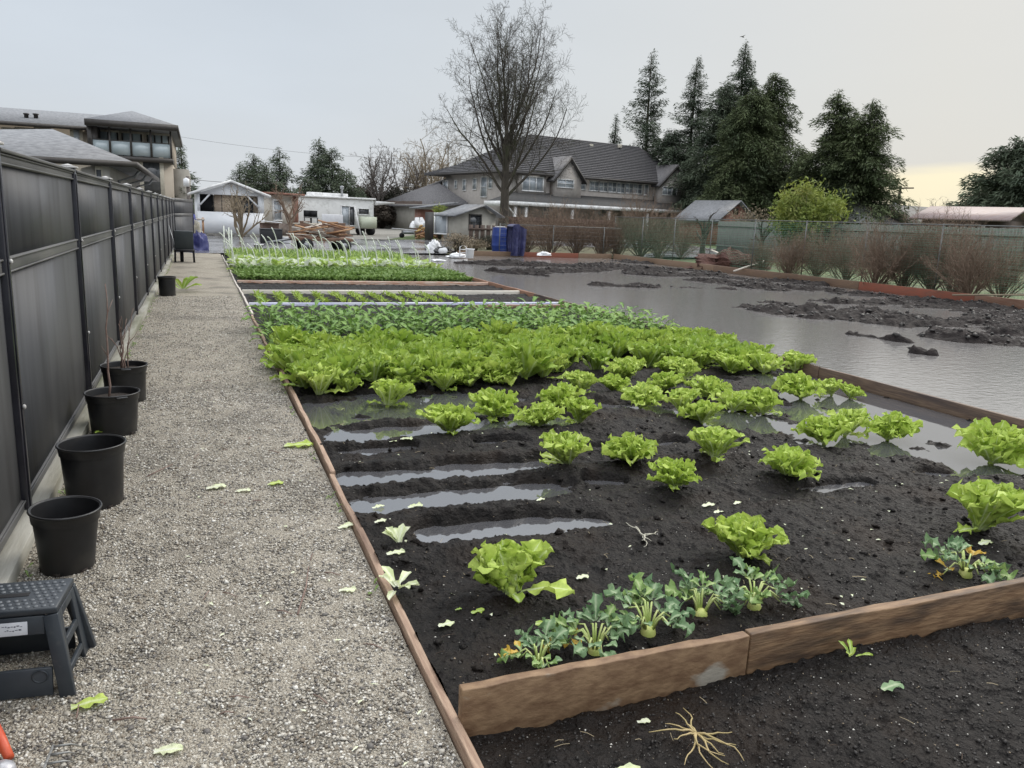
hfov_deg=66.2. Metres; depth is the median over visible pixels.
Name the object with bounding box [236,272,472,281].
greens
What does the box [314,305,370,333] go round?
leafy green
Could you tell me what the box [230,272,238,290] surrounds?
edging board
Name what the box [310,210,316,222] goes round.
patio chair
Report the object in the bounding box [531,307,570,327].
leafy green
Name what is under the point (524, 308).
leafy green
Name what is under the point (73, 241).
panel fence
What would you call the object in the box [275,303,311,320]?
leafy green
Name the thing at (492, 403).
lettuce
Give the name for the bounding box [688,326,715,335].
lettuce
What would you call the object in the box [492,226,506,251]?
blue barrel
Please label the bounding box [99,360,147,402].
plant pot
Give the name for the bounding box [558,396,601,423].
lettuce
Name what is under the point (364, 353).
lettuce
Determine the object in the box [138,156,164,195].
window
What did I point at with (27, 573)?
edge weeds
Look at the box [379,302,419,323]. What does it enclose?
leafy green
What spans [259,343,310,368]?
lettuce
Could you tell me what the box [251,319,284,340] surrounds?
leafy green
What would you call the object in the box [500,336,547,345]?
lettuce
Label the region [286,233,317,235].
lumber piece
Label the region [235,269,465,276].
greens
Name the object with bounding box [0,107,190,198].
balcony house
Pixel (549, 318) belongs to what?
leafy green
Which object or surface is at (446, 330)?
lettuce
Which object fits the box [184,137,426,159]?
overhead wire
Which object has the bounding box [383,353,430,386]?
lettuce
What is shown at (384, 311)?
leafy green
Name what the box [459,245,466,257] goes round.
tube stand
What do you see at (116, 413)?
plant pot
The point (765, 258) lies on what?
brown bush
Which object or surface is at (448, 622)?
leaf scrap
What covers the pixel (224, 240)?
plant stake
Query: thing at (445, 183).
window
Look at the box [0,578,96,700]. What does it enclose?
step stool
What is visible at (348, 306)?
leafy green
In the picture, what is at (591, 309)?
leafy green
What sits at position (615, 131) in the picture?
conifer
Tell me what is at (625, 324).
leafy green
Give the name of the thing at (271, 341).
leafy green
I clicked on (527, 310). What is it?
leafy green
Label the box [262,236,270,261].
plant stake
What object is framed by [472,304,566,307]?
board
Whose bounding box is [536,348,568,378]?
lettuce
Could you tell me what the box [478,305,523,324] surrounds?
leafy green
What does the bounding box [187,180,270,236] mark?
white shed
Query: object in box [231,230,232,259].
plant stake
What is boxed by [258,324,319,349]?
lettuce
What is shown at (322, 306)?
leafy green
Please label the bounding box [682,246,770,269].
mulch heap
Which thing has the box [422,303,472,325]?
leafy green
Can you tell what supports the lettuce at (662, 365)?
on the bed soil at (609, 542)
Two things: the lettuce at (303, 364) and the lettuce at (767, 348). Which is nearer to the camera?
the lettuce at (303, 364)
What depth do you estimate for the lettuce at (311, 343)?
8.08 m
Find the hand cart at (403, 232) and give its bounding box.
[392,228,421,237]
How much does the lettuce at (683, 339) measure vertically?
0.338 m
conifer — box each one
[174,168,196,213]
[176,145,200,211]
[226,161,245,181]
[233,153,269,187]
[244,160,289,192]
[268,147,299,192]
[281,186,299,193]
[291,176,320,194]
[294,137,334,192]
[300,146,365,197]
[327,169,366,197]
[607,114,621,143]
[621,48,677,157]
[648,129,699,227]
[662,55,716,202]
[662,81,748,238]
[691,87,797,222]
[695,39,760,174]
[720,72,805,221]
[763,144,820,221]
[771,89,884,223]
[790,111,898,207]
[817,99,920,225]
[943,135,1023,264]
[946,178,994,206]
[982,167,1023,260]
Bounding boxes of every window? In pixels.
[15,127,33,128]
[70,130,83,141]
[95,166,102,176]
[100,130,120,155]
[120,131,143,156]
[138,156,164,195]
[145,133,170,158]
[243,198,253,212]
[272,199,282,220]
[434,212,447,234]
[443,181,447,188]
[454,180,457,188]
[462,179,466,190]
[468,214,481,230]
[472,178,476,189]
[480,176,487,197]
[488,176,492,188]
[519,205,528,216]
[542,207,552,214]
[581,184,585,189]
[589,180,599,191]
[594,209,607,216]
[598,181,608,191]
[607,181,617,192]
[616,182,625,193]
[624,183,634,193]
[633,183,642,194]
[643,184,648,195]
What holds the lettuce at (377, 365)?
on the bed soil at (609, 542)
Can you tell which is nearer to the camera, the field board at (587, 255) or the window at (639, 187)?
the field board at (587, 255)
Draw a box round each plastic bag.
[427,239,441,248]
[433,246,454,252]
[445,252,465,257]
[537,251,551,255]
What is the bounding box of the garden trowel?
[0,724,16,767]
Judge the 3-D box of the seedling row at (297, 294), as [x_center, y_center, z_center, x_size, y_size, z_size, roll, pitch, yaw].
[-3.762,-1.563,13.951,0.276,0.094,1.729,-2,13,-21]
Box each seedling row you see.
[249,289,269,302]
[272,290,288,302]
[290,290,311,302]
[309,290,331,302]
[327,291,350,301]
[347,290,370,301]
[364,291,391,301]
[380,290,408,301]
[398,290,427,301]
[415,290,442,301]
[431,290,463,301]
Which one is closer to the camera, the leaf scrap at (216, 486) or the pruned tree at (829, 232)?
the leaf scrap at (216, 486)
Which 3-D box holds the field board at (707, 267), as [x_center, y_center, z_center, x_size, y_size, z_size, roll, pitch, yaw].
[6.066,-5.039,32.486,0.065,0.282,7.690,-2,13,-21]
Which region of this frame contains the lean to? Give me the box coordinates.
[409,202,457,237]
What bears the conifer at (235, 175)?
on the yard at (382, 233)
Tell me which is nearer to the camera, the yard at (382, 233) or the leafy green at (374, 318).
the leafy green at (374, 318)
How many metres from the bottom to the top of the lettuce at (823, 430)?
0.263 m
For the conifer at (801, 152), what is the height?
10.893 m
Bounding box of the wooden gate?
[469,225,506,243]
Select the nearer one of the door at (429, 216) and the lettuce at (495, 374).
the lettuce at (495, 374)
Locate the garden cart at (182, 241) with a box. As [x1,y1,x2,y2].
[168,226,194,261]
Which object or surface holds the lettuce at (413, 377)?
on the bed soil at (609, 542)
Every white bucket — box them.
[438,247,447,253]
[465,248,474,257]
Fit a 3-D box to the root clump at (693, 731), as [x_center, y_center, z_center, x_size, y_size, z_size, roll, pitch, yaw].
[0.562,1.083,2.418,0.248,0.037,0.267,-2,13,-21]
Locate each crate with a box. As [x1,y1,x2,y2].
[259,228,282,242]
[260,223,278,228]
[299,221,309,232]
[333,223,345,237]
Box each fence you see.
[0,141,175,552]
[499,223,621,253]
[509,217,616,241]
[613,216,1023,299]
[716,220,1023,281]
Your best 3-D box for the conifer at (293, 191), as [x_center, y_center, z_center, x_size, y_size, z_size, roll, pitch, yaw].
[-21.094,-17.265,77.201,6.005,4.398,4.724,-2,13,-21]
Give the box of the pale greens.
[225,254,443,269]
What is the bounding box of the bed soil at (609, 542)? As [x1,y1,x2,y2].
[223,256,1023,715]
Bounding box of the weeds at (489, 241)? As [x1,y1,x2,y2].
[477,234,491,249]
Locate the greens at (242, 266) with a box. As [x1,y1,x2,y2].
[231,263,449,271]
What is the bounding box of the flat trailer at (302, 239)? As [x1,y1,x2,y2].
[267,236,352,250]
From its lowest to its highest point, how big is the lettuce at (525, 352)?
0.444 m
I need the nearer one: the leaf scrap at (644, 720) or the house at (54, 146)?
the leaf scrap at (644, 720)
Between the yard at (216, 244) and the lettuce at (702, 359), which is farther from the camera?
the yard at (216, 244)
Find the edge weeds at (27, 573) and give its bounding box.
[25,264,378,593]
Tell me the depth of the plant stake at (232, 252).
19.82 m
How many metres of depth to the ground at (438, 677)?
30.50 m
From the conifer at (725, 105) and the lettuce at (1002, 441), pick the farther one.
the conifer at (725, 105)
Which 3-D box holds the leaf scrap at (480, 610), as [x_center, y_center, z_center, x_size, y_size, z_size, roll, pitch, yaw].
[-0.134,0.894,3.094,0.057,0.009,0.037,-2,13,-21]
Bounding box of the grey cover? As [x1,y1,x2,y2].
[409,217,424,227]
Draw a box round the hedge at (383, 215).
[374,201,396,227]
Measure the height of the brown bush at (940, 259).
2.516 m
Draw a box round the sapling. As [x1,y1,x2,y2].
[101,284,111,396]
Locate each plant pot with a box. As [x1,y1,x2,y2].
[26,495,102,577]
[55,434,126,509]
[83,386,139,435]
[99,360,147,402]
[157,276,175,295]
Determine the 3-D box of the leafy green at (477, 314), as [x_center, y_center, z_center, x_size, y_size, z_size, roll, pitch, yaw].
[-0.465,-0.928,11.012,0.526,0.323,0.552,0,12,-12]
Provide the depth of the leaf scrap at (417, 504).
4.18 m
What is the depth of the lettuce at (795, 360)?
8.78 m
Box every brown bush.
[501,207,547,251]
[522,192,578,252]
[547,199,605,252]
[574,210,632,253]
[593,200,646,254]
[601,187,684,256]
[629,202,688,258]
[665,220,705,258]
[734,233,780,270]
[767,225,824,275]
[789,220,846,276]
[805,215,897,279]
[836,208,941,284]
[866,212,952,286]
[886,199,995,289]
[911,211,1007,291]
[911,211,1023,294]
[956,225,1023,297]
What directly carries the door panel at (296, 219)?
in the cabin porch
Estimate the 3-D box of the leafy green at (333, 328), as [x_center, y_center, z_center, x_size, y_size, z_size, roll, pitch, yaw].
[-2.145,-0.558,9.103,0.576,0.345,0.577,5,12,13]
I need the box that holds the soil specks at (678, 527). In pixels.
[340,415,1015,682]
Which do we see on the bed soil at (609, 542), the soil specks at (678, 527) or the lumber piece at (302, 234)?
the soil specks at (678, 527)
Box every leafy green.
[241,300,294,329]
[244,295,297,322]
[249,324,276,344]
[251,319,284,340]
[254,313,304,333]
[269,308,308,327]
[270,309,318,328]
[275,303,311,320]
[284,299,341,329]
[285,318,319,332]
[289,322,320,333]
[302,304,336,323]
[306,308,342,332]
[312,314,349,333]
[312,320,348,336]
[313,304,351,324]
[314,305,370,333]
[324,308,360,327]
[329,314,377,337]
[329,318,373,339]
[332,304,371,318]
[339,302,378,321]
[343,308,389,331]
[344,313,389,332]
[352,317,392,338]
[364,299,404,325]
[369,307,411,325]
[370,312,412,328]
[377,311,430,332]
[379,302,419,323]
[389,301,430,323]
[395,323,436,336]
[396,299,439,324]
[400,306,444,327]
[400,313,435,329]
[404,313,444,335]
[407,320,445,336]
[418,306,467,330]
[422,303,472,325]
[424,301,458,319]
[431,314,476,328]
[436,318,473,329]
[441,305,474,324]
[445,306,489,329]
[446,310,485,328]
[458,299,501,319]
[463,306,492,327]
[465,305,510,324]
[467,303,513,324]
[476,312,517,329]
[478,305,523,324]
[487,302,515,317]
[495,301,534,328]
[496,303,529,315]
[501,314,540,330]
[505,313,539,329]
[510,304,544,324]
[510,307,543,328]
[511,296,551,319]
[522,313,555,328]
[524,306,570,326]
[528,311,570,330]
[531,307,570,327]
[532,299,577,322]
[533,305,570,322]
[543,302,589,320]
[546,311,580,329]
[552,302,586,317]
[557,312,602,328]
[562,307,595,326]
[572,302,607,324]
[573,304,602,315]
[577,313,611,323]
[585,306,617,324]
[601,313,628,325]
[602,304,626,318]
[602,315,628,324]
[608,302,648,324]
[609,309,637,327]
[610,310,648,327]
[613,320,640,326]
[619,308,660,327]
[632,309,679,329]
[632,321,665,330]
[639,319,678,329]
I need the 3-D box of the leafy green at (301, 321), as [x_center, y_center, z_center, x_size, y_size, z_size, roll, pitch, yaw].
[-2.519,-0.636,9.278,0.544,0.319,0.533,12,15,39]
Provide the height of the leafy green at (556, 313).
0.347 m
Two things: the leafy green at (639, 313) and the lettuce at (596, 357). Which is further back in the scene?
the leafy green at (639, 313)
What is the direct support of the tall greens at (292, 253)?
on the bed soil at (609, 542)
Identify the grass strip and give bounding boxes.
[386,235,442,239]
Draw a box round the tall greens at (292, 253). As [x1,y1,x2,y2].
[223,247,420,259]
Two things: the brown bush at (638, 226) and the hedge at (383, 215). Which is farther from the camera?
the hedge at (383, 215)
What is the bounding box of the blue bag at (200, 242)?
[193,230,208,250]
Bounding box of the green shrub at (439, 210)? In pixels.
[432,202,446,239]
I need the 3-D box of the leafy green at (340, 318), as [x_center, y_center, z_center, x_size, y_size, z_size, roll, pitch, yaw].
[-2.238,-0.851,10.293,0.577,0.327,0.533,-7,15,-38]
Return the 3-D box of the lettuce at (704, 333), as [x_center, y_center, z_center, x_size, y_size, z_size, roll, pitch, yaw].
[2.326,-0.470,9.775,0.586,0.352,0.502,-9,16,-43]
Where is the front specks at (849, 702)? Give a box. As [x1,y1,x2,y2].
[499,633,1023,767]
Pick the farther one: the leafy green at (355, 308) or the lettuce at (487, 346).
the leafy green at (355, 308)
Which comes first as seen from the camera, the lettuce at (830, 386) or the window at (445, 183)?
the lettuce at (830, 386)
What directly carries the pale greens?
on the bed soil at (609, 542)
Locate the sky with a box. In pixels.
[0,0,1023,206]
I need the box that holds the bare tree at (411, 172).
[390,123,459,191]
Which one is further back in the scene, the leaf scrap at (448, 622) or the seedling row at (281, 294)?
the seedling row at (281, 294)
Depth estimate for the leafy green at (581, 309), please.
11.08 m
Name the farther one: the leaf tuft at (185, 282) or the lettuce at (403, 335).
the leaf tuft at (185, 282)
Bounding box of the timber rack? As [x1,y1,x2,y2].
[196,218,204,232]
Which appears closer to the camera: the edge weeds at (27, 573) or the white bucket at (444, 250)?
the edge weeds at (27, 573)
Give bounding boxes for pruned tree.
[694,209,718,253]
[751,217,774,254]
[820,219,846,260]
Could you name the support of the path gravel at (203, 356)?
on the gravel path
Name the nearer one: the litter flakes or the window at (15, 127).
the litter flakes
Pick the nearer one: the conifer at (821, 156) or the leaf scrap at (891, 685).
the leaf scrap at (891, 685)
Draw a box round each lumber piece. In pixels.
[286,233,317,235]
[292,226,327,232]
[304,221,327,229]
[318,220,345,228]
[322,223,343,229]
[326,228,352,233]
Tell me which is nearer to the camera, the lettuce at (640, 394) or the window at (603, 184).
the lettuce at (640, 394)
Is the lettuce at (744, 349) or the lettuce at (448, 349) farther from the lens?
the lettuce at (744, 349)
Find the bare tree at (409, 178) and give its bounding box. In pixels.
[381,151,438,192]
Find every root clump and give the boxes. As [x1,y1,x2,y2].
[627,523,656,546]
[649,708,743,767]
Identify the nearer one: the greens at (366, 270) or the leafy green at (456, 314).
the leafy green at (456, 314)
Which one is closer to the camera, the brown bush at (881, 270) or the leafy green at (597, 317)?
the leafy green at (597, 317)
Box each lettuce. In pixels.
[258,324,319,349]
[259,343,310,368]
[263,345,321,379]
[264,342,304,353]
[279,356,328,388]
[292,329,342,345]
[294,362,344,394]
[305,337,332,349]
[309,343,362,358]
[314,342,352,358]
[314,349,372,383]
[329,335,345,341]
[332,372,363,391]
[333,337,370,346]
[344,324,394,340]
[346,345,371,356]
[354,330,386,346]
[355,348,391,373]
[356,353,393,381]
[364,338,405,352]
[367,378,415,406]
[370,347,424,377]
[377,326,423,342]
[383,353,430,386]
[383,363,427,384]
[404,340,437,357]
[406,337,455,349]
[415,402,480,434]
[418,348,465,383]
[419,365,465,390]
[421,334,460,346]
[433,347,467,354]
[436,325,477,338]
[448,328,483,350]
[451,347,493,368]
[453,360,489,385]
[461,328,500,339]
[465,338,504,355]
[465,387,521,423]
[468,539,574,602]
[473,359,518,385]
[475,334,501,343]
[479,317,520,338]
[480,355,522,383]
[490,338,559,379]
[493,331,531,344]
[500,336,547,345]
[511,327,535,337]
[513,401,564,426]
[521,328,566,340]
[528,340,564,368]
[530,323,569,335]
[532,333,575,356]
[535,381,585,407]
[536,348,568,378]
[539,429,592,464]
[551,358,568,372]
[552,334,574,338]
[553,345,585,371]
[557,323,599,338]
[558,336,589,362]
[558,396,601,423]
[561,369,599,392]
[574,333,601,342]
[575,345,613,373]
[579,319,610,343]
[583,341,608,360]
[594,324,642,354]
[596,331,634,358]
[599,372,631,391]
[601,355,646,378]
[601,431,658,465]
[620,381,667,407]
[625,341,667,366]
[628,331,648,350]
[633,339,654,347]
[636,326,667,341]
[645,370,685,389]
[646,457,701,491]
[647,336,679,358]
[653,356,677,372]
[662,387,703,413]
[664,332,688,338]
[664,335,694,355]
[664,342,702,366]
[665,325,694,334]
[666,356,700,379]
[677,399,727,423]
[683,375,732,398]
[684,331,721,339]
[686,337,730,366]
[687,425,749,462]
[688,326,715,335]
[688,335,726,363]
[692,347,718,368]
[701,511,789,565]
[707,387,754,411]
[709,351,752,372]
[713,332,739,341]
[719,344,758,358]
[724,338,750,347]
[737,340,777,365]
[739,349,787,373]
[740,386,783,415]
[758,443,822,480]
[771,370,825,398]
[780,349,817,371]
[791,413,857,444]
[815,378,846,395]
[826,408,870,438]
[838,383,866,399]
[862,411,922,440]
[944,476,1023,534]
[951,417,1023,467]
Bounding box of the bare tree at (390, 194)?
[368,182,413,200]
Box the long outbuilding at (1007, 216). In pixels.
[909,206,1023,251]
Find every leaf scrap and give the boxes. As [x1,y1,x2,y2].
[71,693,107,709]
[153,743,182,754]
[206,483,225,488]
[235,487,249,491]
[268,480,283,484]
[284,439,312,447]
[338,522,352,528]
[339,586,356,591]
[386,548,404,554]
[408,502,422,507]
[438,620,454,626]
[471,608,483,613]
[576,574,588,578]
[618,762,640,767]
[637,718,650,722]
[702,502,714,506]
[881,680,903,690]
[978,539,991,544]
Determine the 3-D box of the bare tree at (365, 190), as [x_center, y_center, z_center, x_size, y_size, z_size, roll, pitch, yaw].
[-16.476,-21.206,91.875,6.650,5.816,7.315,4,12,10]
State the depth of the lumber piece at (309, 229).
30.64 m
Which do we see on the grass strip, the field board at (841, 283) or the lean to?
the lean to
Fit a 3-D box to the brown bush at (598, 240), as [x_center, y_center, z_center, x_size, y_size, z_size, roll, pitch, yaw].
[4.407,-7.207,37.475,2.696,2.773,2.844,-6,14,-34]
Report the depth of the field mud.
17.68 m
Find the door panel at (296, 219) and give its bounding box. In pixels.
[293,196,298,222]
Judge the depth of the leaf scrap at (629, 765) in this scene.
2.30 m
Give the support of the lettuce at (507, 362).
on the bed soil at (609, 542)
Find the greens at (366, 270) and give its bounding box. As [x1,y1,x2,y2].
[233,266,462,273]
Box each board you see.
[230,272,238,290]
[237,280,487,285]
[239,287,253,316]
[242,290,519,294]
[249,302,557,305]
[251,315,275,368]
[276,368,334,480]
[322,214,342,230]
[329,474,483,767]
[458,250,522,256]
[458,631,749,736]
[468,276,535,296]
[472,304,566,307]
[523,252,577,257]
[534,294,633,322]
[578,253,611,258]
[613,254,713,270]
[634,320,819,377]
[713,265,859,289]
[745,577,1023,674]
[818,367,1023,428]
[858,282,974,300]
[974,296,1023,308]
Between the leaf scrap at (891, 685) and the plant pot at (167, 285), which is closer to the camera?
the leaf scrap at (891, 685)
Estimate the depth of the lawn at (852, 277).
30.34 m
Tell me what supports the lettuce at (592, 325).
on the bed soil at (609, 542)
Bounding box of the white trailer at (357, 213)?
[298,186,394,234]
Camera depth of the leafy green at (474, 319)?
10.39 m
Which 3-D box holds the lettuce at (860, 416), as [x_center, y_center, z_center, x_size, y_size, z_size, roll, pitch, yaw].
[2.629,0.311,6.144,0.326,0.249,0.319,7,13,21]
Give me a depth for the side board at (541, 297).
14.91 m
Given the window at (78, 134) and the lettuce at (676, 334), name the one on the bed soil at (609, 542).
the lettuce at (676, 334)
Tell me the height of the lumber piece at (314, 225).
0.315 m
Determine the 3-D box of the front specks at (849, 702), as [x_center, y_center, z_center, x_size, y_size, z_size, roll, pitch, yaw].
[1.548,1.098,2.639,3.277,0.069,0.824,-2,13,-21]
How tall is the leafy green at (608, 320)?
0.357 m
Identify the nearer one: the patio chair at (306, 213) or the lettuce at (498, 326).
the lettuce at (498, 326)
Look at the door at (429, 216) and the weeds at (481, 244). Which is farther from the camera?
the door at (429, 216)
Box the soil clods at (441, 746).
[240,323,451,761]
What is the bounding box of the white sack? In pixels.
[194,219,202,232]
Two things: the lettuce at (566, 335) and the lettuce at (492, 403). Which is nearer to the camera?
the lettuce at (492, 403)
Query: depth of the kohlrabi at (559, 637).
2.76 m
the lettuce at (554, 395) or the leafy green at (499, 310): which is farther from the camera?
the leafy green at (499, 310)
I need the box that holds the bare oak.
[420,0,588,227]
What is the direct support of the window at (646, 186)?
in the house at (602, 175)
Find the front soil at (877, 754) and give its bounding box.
[469,617,1023,767]
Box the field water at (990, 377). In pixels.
[398,254,1023,418]
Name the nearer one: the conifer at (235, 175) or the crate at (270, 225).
the crate at (270, 225)
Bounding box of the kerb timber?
[0,250,173,582]
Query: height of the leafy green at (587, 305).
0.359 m
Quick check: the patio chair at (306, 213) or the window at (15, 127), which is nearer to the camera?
the patio chair at (306, 213)
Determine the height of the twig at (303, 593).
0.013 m
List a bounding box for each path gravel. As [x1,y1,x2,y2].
[126,296,288,409]
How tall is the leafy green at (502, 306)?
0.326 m
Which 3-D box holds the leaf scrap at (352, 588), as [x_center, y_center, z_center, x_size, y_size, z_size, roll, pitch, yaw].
[-0.685,0.856,3.278,0.074,0.014,0.040,2,12,1]
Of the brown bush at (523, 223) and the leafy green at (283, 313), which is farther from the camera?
the brown bush at (523, 223)
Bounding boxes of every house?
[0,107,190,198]
[0,129,159,187]
[383,134,692,238]
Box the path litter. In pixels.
[76,343,421,765]
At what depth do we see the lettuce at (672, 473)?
4.61 m
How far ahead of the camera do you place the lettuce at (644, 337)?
9.45 m
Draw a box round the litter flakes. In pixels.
[359,425,987,655]
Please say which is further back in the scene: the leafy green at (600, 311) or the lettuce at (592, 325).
the leafy green at (600, 311)
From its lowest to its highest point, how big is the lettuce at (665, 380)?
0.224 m
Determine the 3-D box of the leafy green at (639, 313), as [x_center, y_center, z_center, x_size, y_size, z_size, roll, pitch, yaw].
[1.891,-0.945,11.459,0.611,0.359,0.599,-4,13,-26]
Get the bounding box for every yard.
[184,236,773,257]
[283,228,625,241]
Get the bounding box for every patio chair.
[304,210,310,222]
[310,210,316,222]
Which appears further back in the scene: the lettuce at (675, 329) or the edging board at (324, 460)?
the lettuce at (675, 329)
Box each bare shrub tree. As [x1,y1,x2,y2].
[213,183,273,239]
[271,181,305,240]
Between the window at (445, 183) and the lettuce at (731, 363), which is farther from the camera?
the window at (445, 183)
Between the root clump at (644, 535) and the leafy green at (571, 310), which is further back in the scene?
the leafy green at (571, 310)
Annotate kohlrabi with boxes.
[496,613,571,668]
[542,592,640,657]
[603,572,695,637]
[665,563,747,616]
[712,556,809,612]
[920,532,1017,583]
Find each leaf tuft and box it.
[175,276,201,289]
[379,566,418,599]
[382,524,410,542]
[839,638,872,656]
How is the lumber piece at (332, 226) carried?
on the lumber piece at (309, 229)
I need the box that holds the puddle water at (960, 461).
[298,359,1023,641]
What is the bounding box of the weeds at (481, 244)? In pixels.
[459,238,489,250]
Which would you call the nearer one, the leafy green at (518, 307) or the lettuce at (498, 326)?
the lettuce at (498, 326)
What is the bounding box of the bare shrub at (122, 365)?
[105,308,136,367]
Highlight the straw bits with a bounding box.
[340,388,1023,761]
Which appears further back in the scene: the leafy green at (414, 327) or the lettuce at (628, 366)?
the leafy green at (414, 327)
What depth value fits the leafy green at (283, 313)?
10.02 m
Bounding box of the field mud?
[453,259,1023,355]
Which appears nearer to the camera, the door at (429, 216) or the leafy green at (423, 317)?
the leafy green at (423, 317)
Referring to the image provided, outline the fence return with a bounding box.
[173,198,193,233]
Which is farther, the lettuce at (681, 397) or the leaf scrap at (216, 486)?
the lettuce at (681, 397)
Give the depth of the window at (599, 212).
83.15 m
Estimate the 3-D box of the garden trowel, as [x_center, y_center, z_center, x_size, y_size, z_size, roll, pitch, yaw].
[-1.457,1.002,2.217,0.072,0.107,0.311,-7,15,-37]
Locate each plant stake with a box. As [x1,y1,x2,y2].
[223,226,224,256]
[223,241,235,267]
[228,228,229,254]
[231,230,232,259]
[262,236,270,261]
[292,233,298,264]
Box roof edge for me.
[387,201,421,203]
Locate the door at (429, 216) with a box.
[425,212,433,239]
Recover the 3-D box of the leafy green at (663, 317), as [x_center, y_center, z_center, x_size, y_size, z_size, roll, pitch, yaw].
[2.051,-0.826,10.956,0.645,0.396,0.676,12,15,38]
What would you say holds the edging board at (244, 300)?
on the bed soil at (609, 542)
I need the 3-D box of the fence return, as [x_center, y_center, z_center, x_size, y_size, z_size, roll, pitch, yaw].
[-13.429,-6.661,32.138,0.090,1.900,5.222,-1,12,-15]
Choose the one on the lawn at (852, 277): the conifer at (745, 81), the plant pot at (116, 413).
the conifer at (745, 81)
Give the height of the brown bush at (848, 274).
2.377 m
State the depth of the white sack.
36.85 m
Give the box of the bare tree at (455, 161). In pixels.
[402,135,469,184]
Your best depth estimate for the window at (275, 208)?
50.10 m
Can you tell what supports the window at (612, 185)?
in the house at (602, 175)
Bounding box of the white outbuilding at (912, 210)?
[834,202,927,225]
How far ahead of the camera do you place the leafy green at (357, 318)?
9.51 m
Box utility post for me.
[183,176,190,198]
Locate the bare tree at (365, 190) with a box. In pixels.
[352,180,386,199]
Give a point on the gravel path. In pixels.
(211, 273)
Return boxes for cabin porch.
[263,192,349,235]
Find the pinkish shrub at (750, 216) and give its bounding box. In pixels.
[723,203,775,221]
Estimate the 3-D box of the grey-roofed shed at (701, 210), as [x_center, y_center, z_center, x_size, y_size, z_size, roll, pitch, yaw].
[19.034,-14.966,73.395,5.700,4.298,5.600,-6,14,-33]
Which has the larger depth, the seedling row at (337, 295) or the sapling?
the seedling row at (337, 295)
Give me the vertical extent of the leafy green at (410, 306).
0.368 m
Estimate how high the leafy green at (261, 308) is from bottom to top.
0.406 m
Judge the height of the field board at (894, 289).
0.282 m
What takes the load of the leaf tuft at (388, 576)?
on the bed soil at (609, 542)
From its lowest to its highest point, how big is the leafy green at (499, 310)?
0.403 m
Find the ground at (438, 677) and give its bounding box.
[211,253,612,709]
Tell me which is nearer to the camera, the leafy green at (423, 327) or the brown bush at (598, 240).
the leafy green at (423, 327)
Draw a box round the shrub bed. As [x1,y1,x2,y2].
[447,245,672,257]
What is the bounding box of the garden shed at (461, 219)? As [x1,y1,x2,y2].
[425,204,504,241]
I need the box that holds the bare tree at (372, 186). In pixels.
[350,139,422,227]
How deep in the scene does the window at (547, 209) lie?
79.07 m
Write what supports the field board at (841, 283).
on the ground at (438, 677)
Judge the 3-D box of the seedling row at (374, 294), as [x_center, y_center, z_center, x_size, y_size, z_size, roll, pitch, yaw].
[-2.505,-1.619,14.452,0.280,0.093,1.637,-2,13,-21]
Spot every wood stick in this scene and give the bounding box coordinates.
[733,260,763,271]
[952,294,1023,295]
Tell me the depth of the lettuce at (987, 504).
4.08 m
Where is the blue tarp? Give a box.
[506,224,526,255]
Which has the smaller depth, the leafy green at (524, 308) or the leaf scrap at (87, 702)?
the leaf scrap at (87, 702)
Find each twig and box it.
[112,716,146,720]
[297,566,308,614]
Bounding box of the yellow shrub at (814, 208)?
[763,175,857,260]
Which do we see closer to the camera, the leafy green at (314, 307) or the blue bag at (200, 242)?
the leafy green at (314, 307)
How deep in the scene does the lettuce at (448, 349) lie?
7.83 m
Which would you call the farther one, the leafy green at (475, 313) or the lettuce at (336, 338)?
the leafy green at (475, 313)
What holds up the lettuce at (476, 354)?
on the bed soil at (609, 542)
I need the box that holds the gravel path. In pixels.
[0,252,463,767]
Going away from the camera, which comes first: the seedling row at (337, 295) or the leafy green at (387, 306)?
the leafy green at (387, 306)
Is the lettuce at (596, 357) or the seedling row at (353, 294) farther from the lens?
the seedling row at (353, 294)
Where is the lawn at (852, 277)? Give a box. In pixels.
[637,239,1023,299]
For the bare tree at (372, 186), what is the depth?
87.66 m
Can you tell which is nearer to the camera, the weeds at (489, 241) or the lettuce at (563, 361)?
the lettuce at (563, 361)
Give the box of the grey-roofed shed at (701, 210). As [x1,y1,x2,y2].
[676,200,754,245]

